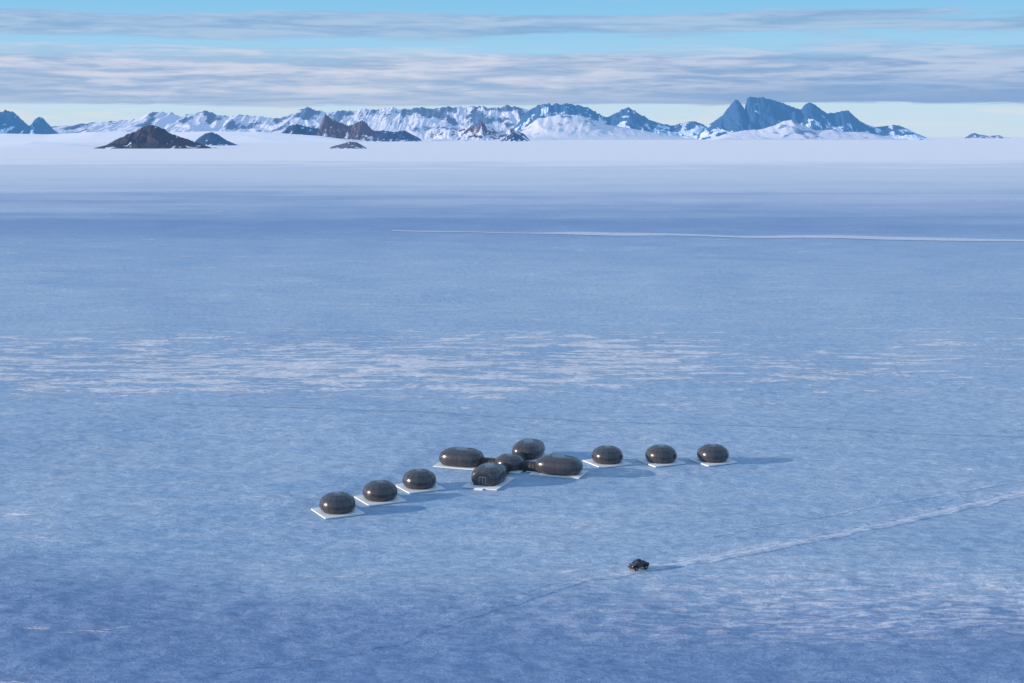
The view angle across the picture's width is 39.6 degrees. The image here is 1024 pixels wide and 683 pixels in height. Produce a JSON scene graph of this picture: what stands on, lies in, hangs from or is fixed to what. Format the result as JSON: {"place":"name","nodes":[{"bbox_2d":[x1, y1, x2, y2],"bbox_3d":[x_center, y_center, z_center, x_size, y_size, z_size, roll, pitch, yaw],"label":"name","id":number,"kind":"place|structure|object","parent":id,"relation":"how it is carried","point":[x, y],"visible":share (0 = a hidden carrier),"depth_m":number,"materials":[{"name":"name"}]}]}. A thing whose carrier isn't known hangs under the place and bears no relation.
{"place":"outdoors","nodes":[
{"label":"outdoors","id":0,"kind":"place"},
{"bbox_2d":[0,110,61,133],"bbox_3d":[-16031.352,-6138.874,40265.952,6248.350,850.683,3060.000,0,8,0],"label":"jagged mountain","id":1,"kind":"structure","parent":0,"point":[11,122],"depth_m":40153.48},
{"bbox_2d":[0,142,103,146],"bbox_3d":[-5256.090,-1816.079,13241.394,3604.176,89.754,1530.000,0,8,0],"label":"snow slope","id":2,"kind":"structure","parent":0,"point":[25,144],"depth_m":13145.25,"materials":[{"name":"white snow"}]},
{"bbox_2d":[89,125,211,148],"bbox_3d":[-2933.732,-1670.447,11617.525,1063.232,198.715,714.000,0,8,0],"label":"rocky hill","id":3,"kind":"structure","parent":0,"point":[150,137],"depth_m":11506.08,"materials":[{"name":"grey stone"}]},
{"bbox_2d":[0,131,370,142],"bbox_3d":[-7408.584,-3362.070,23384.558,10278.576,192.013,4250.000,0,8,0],"label":"snow slope","id":4,"kind":"structure","parent":0,"point":[230,136],"depth_m":22786.03,"materials":[{"name":"white snow"}]},
{"bbox_2d":[195,132,235,145],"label":"rocky hill","id":5,"kind":"structure","parent":0,"point":[209,139],"depth_m":15208.25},
{"bbox_2d":[29,105,528,138],"bbox_3d":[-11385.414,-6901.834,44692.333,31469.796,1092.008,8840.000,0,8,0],"label":"snowy mountain range","id":6,"kind":"structure","parent":0,"point":[423,123],"depth_m":44114.82,"materials":[{"name":"white snow"}]},
{"bbox_2d":[316,114,378,140],"bbox_3d":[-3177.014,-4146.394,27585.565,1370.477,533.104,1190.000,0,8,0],"label":"brown mountain","id":7,"kind":"structure","parent":0,"point":[362,130],"depth_m":27445.72,"materials":[{"name":"brown stone"}]},
{"bbox_2d":[328,142,366,148],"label":"rocky hill","id":8,"kind":"structure","parent":0,"point":[351,145],"depth_m":11416.52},
{"bbox_2d":[282,124,421,140],"bbox_3d":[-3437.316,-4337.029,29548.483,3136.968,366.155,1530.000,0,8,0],"label":"dark mountain","id":9,"kind":"structure","parent":0,"point":[300,129],"depth_m":29529.90,"materials":[{"name":"grey stone"}]},
{"bbox_2d":[372,132,416,141],"bbox_3d":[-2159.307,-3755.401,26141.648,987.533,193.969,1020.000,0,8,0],"label":"dark mountain","id":10,"kind":"structure","parent":0,"point":[394,137],"depth_m":26010.83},
{"bbox_2d":[428,121,529,140],"bbox_3d":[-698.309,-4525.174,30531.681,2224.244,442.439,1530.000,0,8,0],"label":"brown mountain","id":11,"kind":"structure","parent":0,"point":[481,131],"depth_m":30343.00,"materials":[{"name":"snow"}]},
{"bbox_2d":[0,137,1023,682],"bbox_3d":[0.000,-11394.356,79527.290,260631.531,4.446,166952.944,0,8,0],"label":"snow ground","id":12,"kind":"structure","parent":0,"point":[146,535],"depth_m":537.18,"materials":[{"name":"white snow"}]},
{"bbox_2d":[311,492,364,518],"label":"dome cabin","id":13,"kind":"object","parent":12,"relation":"on","point":[336,504],"visible":1,"depth_m":378.07,"materials":[{"name":"metal"}]},
{"bbox_2d":[354,480,406,505],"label":"dome cabin","id":14,"kind":"object","parent":12,"relation":"on","point":[379,492],"visible":1,"depth_m":391.22,"materials":[{"name":"metal"}]},
{"bbox_2d":[395,469,444,493],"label":"dome cabin","id":15,"kind":"object","parent":12,"relation":"on","point":[418,480],"visible":0.99,"depth_m":404.59,"materials":[{"name":"metal"}]},
{"bbox_2d":[434,462,475,468],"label":"deck boards","id":16,"kind":"object","parent":12,"relation":"on","point":[439,464],"visible":0.32,"depth_m":432.74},
{"bbox_2d":[433,466,473,469],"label":"edge beam","id":17,"kind":"structure","parent":16,"relation":"attached to","point":[453,468],"depth_m":431.27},
{"bbox_2d":[439,447,483,467],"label":"lounge shell","id":18,"kind":"object","parent":16,"relation":"on","point":[468,462],"visible":0.98,"depth_m":431.64,"materials":[{"name":"grey"}]},
{"bbox_2d":[439,447,483,465],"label":"panel seams","id":19,"kind":"object","parent":18,"relation":"on","point":[462,451],"visible":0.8,"depth_m":432.37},
{"bbox_2d":[480,457,495,464],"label":"link tunnel","id":20,"kind":"structure","parent":16,"relation":"on","point":[485,460],"depth_m":431.54,"materials":[{"name":"black fabric"}]},
{"bbox_2d":[462,477,514,489],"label":"deck boards","id":21,"kind":"object","parent":12,"relation":"on","point":[494,487],"visible":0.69,"depth_m":409.19,"materials":[{"name":"white wood"}]},
{"bbox_2d":[471,463,506,485],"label":"lounge shell","id":22,"kind":"object","parent":21,"relation":"on","point":[489,472],"visible":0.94,"depth_m":409.79,"materials":[{"name":"grey"}]},
{"bbox_2d":[474,475,490,485],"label":"entrance glazing","id":23,"kind":"structure","parent":22,"relation":"attached to","point":[478,480],"depth_m":408.55,"materials":[{"name":"black glass"}]},
{"bbox_2d":[471,462,506,483],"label":"panel seams","id":24,"kind":"object","parent":22,"relation":"on","point":[490,469],"visible":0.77,"depth_m":410.72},
{"bbox_2d":[502,462,510,472],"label":"link tunnel","id":25,"kind":"structure","parent":21,"relation":"on","point":[506,465],"depth_m":424.76,"materials":[{"name":"black fabric"}]},
{"bbox_2d":[527,452,551,460],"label":"deck boards","id":26,"kind":"object","parent":12,"relation":"on","point":[546,453],"visible":0.09,"depth_m":449.01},
{"bbox_2d":[517,452,526,460],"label":"link tunnel","id":27,"kind":"structure","parent":26,"relation":"on","point":[523,455],"depth_m":438.83,"materials":[{"name":"black fabric"}]},
{"bbox_2d":[512,439,544,459],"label":"lounge shell","id":28,"kind":"object","parent":26,"relation":"on","point":[523,447],"visible":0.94,"depth_m":442.08,"materials":[{"name":"grey"}]},
{"bbox_2d":[512,439,544,458],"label":"panel seams","id":29,"kind":"object","parent":28,"relation":"on","point":[530,448],"visible":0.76,"depth_m":442.96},
{"bbox_2d":[530,470,586,477],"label":"deck boards","id":30,"kind":"object","parent":12,"relation":"on","point":[581,473],"visible":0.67,"depth_m":422.51,"materials":[{"name":"white wood"}]},
{"bbox_2d":[519,460,537,471],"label":"link tunnel","id":31,"kind":"structure","parent":30,"relation":"on","point":[527,465],"depth_m":426.96,"materials":[{"name":"black fabric"}]},
{"bbox_2d":[529,474,578,478],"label":"edge beam","id":32,"kind":"structure","parent":30,"relation":"attached to","point":[554,476],"depth_m":420.80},
{"bbox_2d":[535,455,582,475],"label":"lounge shell","id":33,"kind":"object","parent":30,"relation":"on","point":[566,468],"visible":0.98,"depth_m":421.39,"materials":[{"name":"grey"}]},
{"bbox_2d":[535,454,582,474],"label":"panel seams","id":34,"kind":"object","parent":33,"relation":"on","point":[555,460],"visible":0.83,"depth_m":423.05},
{"bbox_2d":[163,403,1023,437],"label":"vehicle tracks","id":35,"kind":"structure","parent":12,"relation":"on","point":[609,422],"depth_m":504.17},
{"bbox_2d":[583,445,631,467],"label":"dome cabin","id":36,"kind":"object","parent":12,"relation":"on","point":[605,456],"visible":1,"depth_m":435.40,"materials":[{"name":"metal"}]},
{"bbox_2d":[203,486,1023,675],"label":"vehicle track","id":37,"kind":"structure","parent":12,"relation":"on","point":[444,621],"depth_m":323.16,"materials":[{"name":"white snow"}]},
{"bbox_2d":[628,559,648,570],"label":"pickup truck","id":38,"kind":"object","parent":37,"relation":"on","point":[635,564],"visible":1,"depth_m":331.54,"materials":[{"name":"black paint"}]},
{"bbox_2d":[636,445,685,467],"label":"dome cabin","id":39,"kind":"object","parent":12,"relation":"on","point":[660,455],"visible":1,"depth_m":436.63,"materials":[{"name":"metal"}]},
{"bbox_2d":[392,230,1023,240],"bbox_3d":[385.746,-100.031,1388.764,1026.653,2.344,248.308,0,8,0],"label":"snow runway","id":40,"kind":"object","parent":12,"relation":"on","point":[789,236],"visible":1,"depth_m":1423.67,"materials":[{"name":"white snow"}]},
{"bbox_2d":[688,444,737,466],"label":"dome cabin","id":41,"kind":"object","parent":12,"relation":"on","point":[708,455],"visible":1,"depth_m":437.70,"materials":[{"name":"metal"}]},
{"bbox_2d":[714,479,1023,536],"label":"vehicle track","id":42,"kind":"structure","parent":12,"relation":"on","point":[939,494],"depth_m":391.92,"materials":[{"name":"white snow"}]},
{"bbox_2d":[965,133,1006,137],"bbox_3d":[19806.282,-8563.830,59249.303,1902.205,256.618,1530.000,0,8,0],"label":"distant nunatak","id":43,"kind":"structure","parent":12,"relation":"on","point":[973,135],"depth_m":59103.92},
{"bbox_2d":[0,0,1023,136],"label":"sky","id":44,"kind":"structure","parent":0,"point":[927,68],"materials":[{"name":"blue"}]},
{"bbox_2d":[501,132,526,140],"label":"dark mountain","id":45,"kind":"structure","parent":0,"point":[513,136],"depth_m":26598.30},
{"bbox_2d":[518,114,700,139],"bbox_3d":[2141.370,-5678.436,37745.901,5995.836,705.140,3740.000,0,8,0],"label":"snow slope","id":46,"kind":"structure","parent":0,"point":[567,127],"depth_m":37178.66,"materials":[{"name":"white snow"}]},
{"bbox_2d":[513,103,705,138],"bbox_3d":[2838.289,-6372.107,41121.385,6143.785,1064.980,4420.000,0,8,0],"label":"ice capped mountain","id":47,"kind":"structure","parent":0,"point":[627,117],"depth_m":41051.98,"materials":[{"name":"white snow"}]},
{"bbox_2d":[710,119,901,139],"bbox_3d":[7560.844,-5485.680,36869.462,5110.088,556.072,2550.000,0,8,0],"label":"snow slope","id":48,"kind":"structure","parent":0,"point":[791,129],"depth_m":36487.46,"materials":[{"name":"white snow"}]},
{"bbox_2d":[697,96,935,139],"bbox_3d":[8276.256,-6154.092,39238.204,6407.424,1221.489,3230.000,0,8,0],"label":"craggy mountain","id":49,"kind":"structure","parent":0,"point":[757,113],"depth_m":39121.91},
{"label":"deck boards","id":50,"kind":"object","parent":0,"visible":0},
{"bbox_2d":[495,454,522,470],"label":"hub shell","id":51,"kind":"object","parent":50,"relation":"on","point":[509,458],"visible":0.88,"depth_m":427.10,"materials":[{"name":"grey"}]},
{"bbox_2d":[498,453,523,469],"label":"panel seams","id":52,"kind":"object","parent":51,"relation":"on","point":[511,460],"visible":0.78,"depth_m":427.48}
]}

